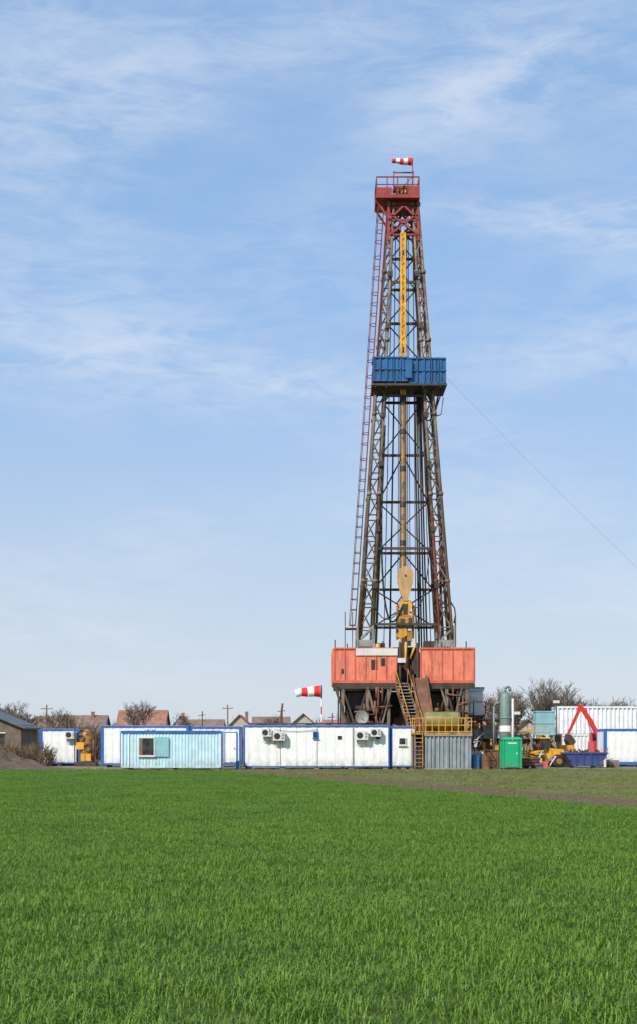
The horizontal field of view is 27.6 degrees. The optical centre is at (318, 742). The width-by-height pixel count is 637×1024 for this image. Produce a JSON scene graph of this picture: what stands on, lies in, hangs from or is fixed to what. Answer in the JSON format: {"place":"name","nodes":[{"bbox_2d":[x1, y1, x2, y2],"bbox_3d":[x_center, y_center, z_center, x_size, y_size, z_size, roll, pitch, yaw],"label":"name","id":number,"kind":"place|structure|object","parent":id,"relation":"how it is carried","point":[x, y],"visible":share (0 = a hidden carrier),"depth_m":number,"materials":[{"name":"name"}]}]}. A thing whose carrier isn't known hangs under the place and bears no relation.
{"place":"outdoors","nodes":[
{"label":"outdoors","id":0,"kind":"place"},
{"bbox_2d":[279,703,283,722],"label":"leaning wooden post","id":1,"kind":"object","parent":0,"point":[280,721],"visible":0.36,"depth_m":89.93,"materials":[{"name":"wood"}]},
{"bbox_2d":[291,714,312,724],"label":"walls","id":2,"kind":"structure","parent":0,"point":[303,718],"depth_m":222.00,"materials":[{"name":"paint"}]},
{"bbox_2d":[0,769,636,1023],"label":"wheat field","id":3,"kind":"structure","parent":0,"point":[178,802],"depth_m":13.95,"materials":[{"name":"green plant"}]},
{"bbox_2d":[0,753,636,1023],"bbox_3d":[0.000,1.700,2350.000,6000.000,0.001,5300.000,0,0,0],"label":"ground","id":4,"kind":"structure","parent":0,"point":[600,800],"depth_m":11.51,"materials":[{"name":"green plant"}]},
{"bbox_2d":[0,701,28,716],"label":"bare tree","id":5,"kind":"object","parent":4,"relation":"on","point":[10,710],"visible":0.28,"depth_m":169.54,"materials":[{"name":"brown plant"}]},
{"bbox_2d":[0,711,42,752],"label":"farm shed","id":6,"kind":"structure","parent":4,"relation":"on","point":[17,730],"depth_m":104.00,"materials":[{"name":"brown concrete"}]},
{"bbox_2d":[0,734,3,748],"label":"window glass","id":7,"kind":"structure","parent":6,"relation":"in","point":[1,735],"depth_m":103.96,"materials":[{"name":"grey glass"}]},
{"bbox_2d":[9,708,43,724],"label":"bare tree","id":8,"kind":"object","parent":4,"relation":"on","point":[25,718],"visible":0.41,"depth_m":133.92,"materials":[{"name":"brown plant"}]},
{"bbox_2d":[0,740,57,765],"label":"mound brush","id":9,"kind":"object","parent":4,"relation":"on","point":[48,756],"visible":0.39,"depth_m":90.38,"materials":[{"name":"brown plant"}]},
{"bbox_2d":[0,750,70,769],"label":"soil mound","id":10,"kind":"object","parent":4,"relation":"on","point":[9,760],"visible":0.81,"depth_m":80.43,"materials":[{"name":"brown soil"}]},
{"bbox_2d":[41,707,72,727],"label":"bare tree","id":11,"kind":"object","parent":4,"relation":"on","point":[64,715],"visible":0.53,"depth_m":179.47,"materials":[{"name":"brown plant"}]},
{"bbox_2d":[39,729,92,765],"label":"site cabin","id":12,"kind":"object","parent":4,"relation":"on","point":[61,741],"visible":0.59,"depth_m":93.03,"materials":[{"name":"white metal"}]},
{"bbox_2d":[59,712,78,728],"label":"bare tree","id":13,"kind":"object","parent":4,"relation":"on","point":[70,721],"visible":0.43,"depth_m":177.90,"materials":[{"name":"brown plant"}]},
{"bbox_2d":[36,716,107,759],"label":"roadside shrubs","id":14,"kind":"object","parent":4,"relation":"on","point":[98,744],"visible":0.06,"depth_m":116.05,"materials":[{"name":"brown plant"}]},
{"bbox_2d":[74,727,98,765],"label":"compressor unit","id":15,"kind":"object","parent":4,"relation":"on","point":[85,745],"visible":0.99,"depth_m":91.00,"materials":[{"name":"yellow paint"}]},
{"bbox_2d":[122,701,161,724],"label":"bare tree","id":16,"kind":"object","parent":4,"relation":"on","point":[133,721],"visible":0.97,"depth_m":190.45,"materials":[{"name":"brown plant"}]},
{"bbox_2d":[101,725,190,766],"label":"site cabin","id":17,"kind":"object","parent":4,"relation":"on","point":[110,745],"visible":0.45,"depth_m":88.03,"materials":[{"name":"white metal"}]},
{"bbox_2d":[120,731,223,769],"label":"light blue cabin","id":18,"kind":"object","parent":4,"relation":"on","point":[171,750],"visible":0.98,"depth_m":78.73,"materials":[{"name":"metal"}]},
{"bbox_2d":[137,737,155,756],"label":"window frame","id":19,"kind":"structure","parent":18,"relation":"in","point":[138,737],"depth_m":78.65,"materials":[{"name":"white plastic"}]},
{"bbox_2d":[139,738,153,754],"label":"window glass","id":20,"kind":"structure","parent":18,"relation":"in","point":[147,743],"depth_m":78.68,"materials":[{"name":"grey glass"}]},
{"bbox_2d":[173,713,194,725],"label":"bare tree","id":21,"kind":"object","parent":4,"relation":"on","point":[184,721],"visible":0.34,"depth_m":184.80,"materials":[{"name":"brown plant"}]},
{"bbox_2d":[191,726,242,766],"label":"site cabin","id":22,"kind":"object","parent":4,"relation":"on","point":[233,744],"visible":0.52,"depth_m":88.10,"materials":[{"name":"white metal"}]},
{"bbox_2d":[225,733,235,761],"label":"door","id":23,"kind":"structure","parent":22,"relation":"in","point":[230,738],"depth_m":88.08,"materials":[{"name":"white paint"}]},
{"bbox_2d":[222,705,232,725],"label":"utility pole","id":24,"kind":"object","parent":4,"relation":"on","point":[227,708],"visible":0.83,"depth_m":224.89,"materials":[{"name":"brown wood"}]},
{"bbox_2d":[236,760,240,769],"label":"steel barrel","id":25,"kind":"object","parent":4,"relation":"on","point":[238,765],"visible":0.95,"depth_m":80.05,"materials":[{"name":"blue paint"}]},
{"bbox_2d":[229,716,247,726],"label":"walls","id":26,"kind":"structure","parent":4,"relation":"on","point":[239,721],"depth_m":218.00,"materials":[{"name":"paint"}]},
{"bbox_2d":[228,714,250,725],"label":"roof","id":27,"kind":"structure","parent":26,"relation":"on","point":[242,717],"depth_m":217.60,"materials":[{"name":"tile"}]},
{"bbox_2d":[31,711,499,737],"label":"distant treeline","id":28,"kind":"object","parent":4,"relation":"on","point":[312,720],"depth_m":268.00,"materials":[{"name":"brown plant"}]},
{"bbox_2d":[263,714,284,724],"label":"bare tree","id":29,"kind":"object","parent":4,"relation":"on","point":[268,720],"visible":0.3,"depth_m":179.42,"materials":[{"name":"brown plant"}]},
{"bbox_2d":[295,685,321,768],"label":"windsock","id":30,"kind":"object","parent":4,"relation":"on","point":[314,691],"visible":0.83,"depth_m":83.26,"materials":[{"name":"red fabric"}]},
{"bbox_2d":[243,723,389,768],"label":"site cabin","id":31,"kind":"object","parent":4,"relation":"on","point":[282,745],"visible":1,"depth_m":81.03,"materials":[{"name":"white metal"}]},
{"bbox_2d":[355,710,367,724],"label":"satellite dish","id":32,"kind":"object","parent":31,"relation":"on","point":[361,716],"visible":0.91,"depth_m":82.18,"materials":[{"name":"grey metal"}]},
{"bbox_2d":[0,767,636,806],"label":"meadow grass","id":33,"kind":"structure","parent":4,"relation":"on","point":[488,777],"depth_m":62.51,"materials":[{"name":"green plant"}]},
{"bbox_2d":[389,726,415,768],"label":"site cabin","id":34,"kind":"object","parent":4,"relation":"on","point":[400,747],"visible":0.7,"depth_m":81.28,"materials":[{"name":"white metal"}]},
{"bbox_2d":[398,737,406,745],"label":"window frame","id":35,"kind":"structure","parent":34,"relation":"in","point":[398,737],"depth_m":81.20,"materials":[{"name":"white plastic"}]},
{"bbox_2d":[399,738,405,743],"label":"window glass","id":36,"kind":"structure","parent":34,"relation":"in","point":[401,740],"depth_m":81.24,"materials":[{"name":"grey glass"}]},
{"bbox_2d":[331,158,474,767],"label":"drilling rig","id":37,"kind":"object","parent":4,"relation":"on","point":[439,672],"visible":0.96,"depth_m":86.99,"materials":[{"name":"metal"}]},
{"bbox_2d":[410,703,471,768],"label":"tank platform","id":38,"kind":"structure","parent":4,"relation":"on","point":[450,723],"depth_m":80.81,"materials":[{"name":"yellow paint"}]},
{"bbox_2d":[424,735,471,769],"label":"corrugated mud tank","id":39,"kind":"object","parent":4,"relation":"on","point":[445,752],"visible":0.91,"depth_m":80.32,"materials":[{"name":"grey metal"}]},
{"bbox_2d":[456,687,485,737],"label":"elevated cabin","id":40,"kind":"object","parent":4,"relation":"on","point":[477,692],"visible":0.32,"depth_m":90.50,"materials":[{"name":"metal"}]},
{"bbox_2d":[470,697,476,738],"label":"slim mast pole","id":41,"kind":"object","parent":4,"relation":"on","point":[473,698],"visible":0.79,"depth_m":88.77,"materials":[{"name":"metal"}]},
{"bbox_2d":[471,755,479,768],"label":"steel barrel","id":42,"kind":"object","parent":4,"relation":"on","point":[475,761],"visible":0.88,"depth_m":80.97,"materials":[{"name":"blue paint"}]},
{"bbox_2d":[480,755,483,768],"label":"steel barrel","id":43,"kind":"object","parent":4,"relation":"on","point":[481,761],"visible":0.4,"depth_m":81.73,"materials":[{"name":"blue paint"}]},
{"bbox_2d":[482,755,490,768],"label":"steel barrel","id":44,"kind":"object","parent":4,"relation":"on","point":[486,762],"visible":0.89,"depth_m":80.76,"materials":[{"name":"brown metal"}]},
{"bbox_2d":[483,692,499,724],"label":"bare tree","id":45,"kind":"object","parent":4,"relation":"on","point":[489,710],"visible":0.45,"depth_m":152.62,"materials":[{"name":"brown plant"}]},
{"bbox_2d":[484,750,499,768],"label":"rusty steel box","id":46,"kind":"object","parent":4,"relation":"on","point":[495,757],"visible":0.41,"depth_m":83.00,"materials":[{"name":"brown metal"}]},
{"bbox_2d":[470,728,523,754],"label":"machine parts pile","id":47,"kind":"object","parent":4,"relation":"on","point":[474,744],"visible":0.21,"depth_m":87.12,"materials":[{"name":"metal"}]},
{"bbox_2d":[493,686,513,749],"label":"vertical separator vessel","id":48,"kind":"object","parent":4,"relation":"on","point":[506,704],"visible":0.8,"depth_m":85.77,"materials":[{"name":"grey paint"}]},
{"bbox_2d":[493,687,517,727],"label":"bare tree","id":49,"kind":"object","parent":4,"relation":"on","point":[498,723],"visible":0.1,"depth_m":158.78,"materials":[{"name":"brown plant"}]},
{"bbox_2d":[483,690,530,718],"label":"bare tree","id":50,"kind":"object","parent":4,"relation":"on","point":[519,701],"visible":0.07,"depth_m":165.23,"materials":[{"name":"brown plant"}]},
{"bbox_2d":[468,718,549,763],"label":"mud mixing tank","id":51,"kind":"object","parent":4,"relation":"on","point":[526,737],"visible":0.38,"depth_m":90.00,"materials":[{"name":"metal"}]},
{"bbox_2d":[499,737,521,769],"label":"portable toilet","id":52,"kind":"object","parent":4,"relation":"on","point":[510,753],"visible":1,"depth_m":80.37,"materials":[{"name":"green plastic"}]},
{"bbox_2d":[499,737,521,767],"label":"door and corners","id":53,"kind":"structure","parent":52,"relation":"in","point":[512,759],"depth_m":80.35,"materials":[{"name":"green plastic"}]},
{"bbox_2d":[490,689,532,730],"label":"bare tree","id":54,"kind":"object","parent":4,"relation":"on","point":[517,705],"visible":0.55,"depth_m":147.67,"materials":[{"name":"brown plant"}]},
{"bbox_2d":[514,712,519,735],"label":"slim mast pole","id":55,"kind":"object","parent":4,"relation":"on","point":[516,713],"visible":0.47,"depth_m":88.98,"materials":[{"name":"metal"}]},
{"bbox_2d":[522,757,541,768],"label":"pipe stack","id":56,"kind":"object","parent":4,"relation":"on","point":[533,762],"visible":0.66,"depth_m":82.62,"materials":[{"name":"brown metal"}]},
{"bbox_2d":[519,688,564,724],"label":"bare tree","id":57,"kind":"object","parent":4,"relation":"on","point":[547,705],"visible":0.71,"depth_m":146.68,"materials":[{"name":"brown plant"}]},
{"bbox_2d":[529,752,556,767],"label":"machine parts pile","id":58,"kind":"object","parent":4,"relation":"on","point":[545,763],"visible":0.34,"depth_m":85.39,"materials":[{"name":"orange paint"}]},
{"bbox_2d":[532,711,554,765],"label":"elevated water tank","id":59,"kind":"object","parent":4,"relation":"on","point":[543,717],"visible":0.63,"depth_m":91.00,"materials":[{"name":"teal metal"}]},
{"bbox_2d":[524,737,564,766],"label":"wheel loader","id":60,"kind":"object","parent":4,"relation":"on","point":[559,760],"visible":0.58,"depth_m":87.91,"materials":[{"name":"yellow metal"}]},
{"bbox_2d":[522,739,569,766],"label":"machine parts pile","id":61,"kind":"object","parent":4,"relation":"on","point":[542,751],"visible":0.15,"depth_m":89.84,"materials":[{"name":"brown metal"}]},
{"bbox_2d":[518,678,577,708],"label":"bare tree","id":62,"kind":"object","parent":4,"relation":"on","point":[542,687],"visible":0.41,"depth_m":149.72,"materials":[{"name":"brown plant"}]},
{"bbox_2d":[528,729,574,764],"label":"excavator","id":63,"kind":"object","parent":4,"relation":"on","point":[558,737],"visible":0.2,"depth_m":92.50,"materials":[{"name":"yellow paint"}]},
{"bbox_2d":[514,734,588,751],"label":"shipping container","id":64,"kind":"object","parent":4,"relation":"on","point":[581,742],"visible":0.08,"depth_m":98.03,"materials":[{"name":"white metal"}]},
{"bbox_2d":[553,700,559,733],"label":"slim mast pole","id":65,"kind":"object","parent":4,"relation":"on","point":[556,701],"visible":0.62,"depth_m":95.97,"materials":[{"name":"metal"}]},
{"bbox_2d":[547,686,583,705],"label":"bare tree","id":66,"kind":"object","parent":4,"relation":"on","point":[558,695],"visible":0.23,"depth_m":151.97,"materials":[{"name":"brown plant"}]},
{"bbox_2d":[568,695,590,705],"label":"bare tree","id":67,"kind":"object","parent":4,"relation":"on","point":[585,704],"visible":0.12,"depth_m":157.11,"materials":[{"name":"brown plant"}]},
{"bbox_2d":[564,704,596,751],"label":"excavator","id":68,"kind":"object","parent":4,"relation":"on","point":[569,739],"visible":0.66,"depth_m":94.46,"materials":[{"name":"red paint"}]},
{"bbox_2d":[560,748,607,767],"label":"waste skip","id":69,"kind":"object","parent":4,"relation":"on","point":[574,758],"visible":1,"depth_m":85.55,"materials":[{"name":"blue paint"}]},
{"bbox_2d":[595,748,612,766],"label":"machine parts pile","id":70,"kind":"object","parent":4,"relation":"on","point":[605,763],"visible":0.23,"depth_m":88.55,"materials":[{"name":"grey metal"}]},
{"bbox_2d":[587,697,627,705],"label":"bare tree","id":71,"kind":"object","parent":4,"relation":"on","point":[596,703],"visible":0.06,"depth_m":165.72,"materials":[{"name":"brown plant"}]},
{"bbox_2d":[606,760,618,766],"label":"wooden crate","id":72,"kind":"object","parent":4,"relation":"on","point":[612,763],"visible":1,"depth_m":86.51,"materials":[{"name":"brown wood"}]},
{"bbox_2d":[596,729,636,766],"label":"site cabin","id":73,"kind":"object","parent":4,"relation":"on","point":[620,745],"visible":0.72,"depth_m":90.04,"materials":[{"name":"white metal"}]},
{"bbox_2d":[611,697,635,705],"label":"bare tree","id":74,"kind":"object","parent":4,"relation":"on","point":[623,702],"visible":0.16,"depth_m":158.13,"materials":[{"name":"brown plant"}]},
{"bbox_2d":[0,0,636,737],"label":"sky","id":75,"kind":"structure","parent":0,"point":[188,227],"materials":[{"name":"blue"}]},
{"bbox_2d":[471,751,482,754],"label":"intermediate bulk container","id":76,"kind":"object","parent":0,"point":[476,753],"visible":0.24,"depth_m":82.95,"materials":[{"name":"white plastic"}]},
{"bbox_2d":[514,721,532,733],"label":"walls","id":77,"kind":"structure","parent":0,"point":[523,728],"depth_m":222.00,"materials":[{"name":"paint"}]},
{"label":"walls","id":78,"kind":"object","parent":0,"visible":0},
{"bbox_2d":[33,716,55,728],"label":"roof","id":79,"kind":"structure","parent":78,"relation":"on","point":[39,723],"depth_m":227.89,"materials":[{"name":"brown tile"}]},
{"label":"walls","id":80,"kind":"object","parent":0,"visible":0},
{"bbox_2d":[53,715,110,731],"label":"roof","id":81,"kind":"structure","parent":80,"relation":"on","point":[101,720],"depth_m":218.01,"materials":[{"name":"brown tile"}]},
{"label":"walls","id":82,"kind":"object","parent":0,"visible":0},
{"bbox_2d":[116,710,170,724],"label":"roof","id":83,"kind":"structure","parent":82,"relation":"on","point":[161,718],"depth_m":214.78,"materials":[{"name":"tile"}]},
{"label":"walls","id":84,"kind":"object","parent":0,"visible":0},
{"bbox_2d":[176,719,225,725],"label":"roof","id":85,"kind":"structure","parent":84,"relation":"on","point":[210,722],"depth_m":208.11,"materials":[{"name":"brown tile"}]},
{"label":"walls","id":86,"kind":"object","parent":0,"visible":0},
{"bbox_2d":[251,717,290,724],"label":"roof","id":87,"kind":"structure","parent":86,"relation":"on","point":[261,719],"depth_m":211.68,"materials":[{"name":"brown tile"}]},
{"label":"walls","id":88,"kind":"object","parent":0,"visible":0},
{"bbox_2d":[319,720,344,724],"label":"roof","id":89,"kind":"structure","parent":88,"relation":"on","point":[329,721],"depth_m":217.94,"materials":[{"name":"ceramic"}]},
{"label":"container support frame","id":90,"kind":"object","parent":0,"visible":0},
{"bbox_2d":[551,706,636,733],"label":"shipping container","id":91,"kind":"object","parent":90,"relation":"on","point":[613,717],"visible":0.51,"depth_m":101.07,"materials":[{"name":"white metal"}]}
]}

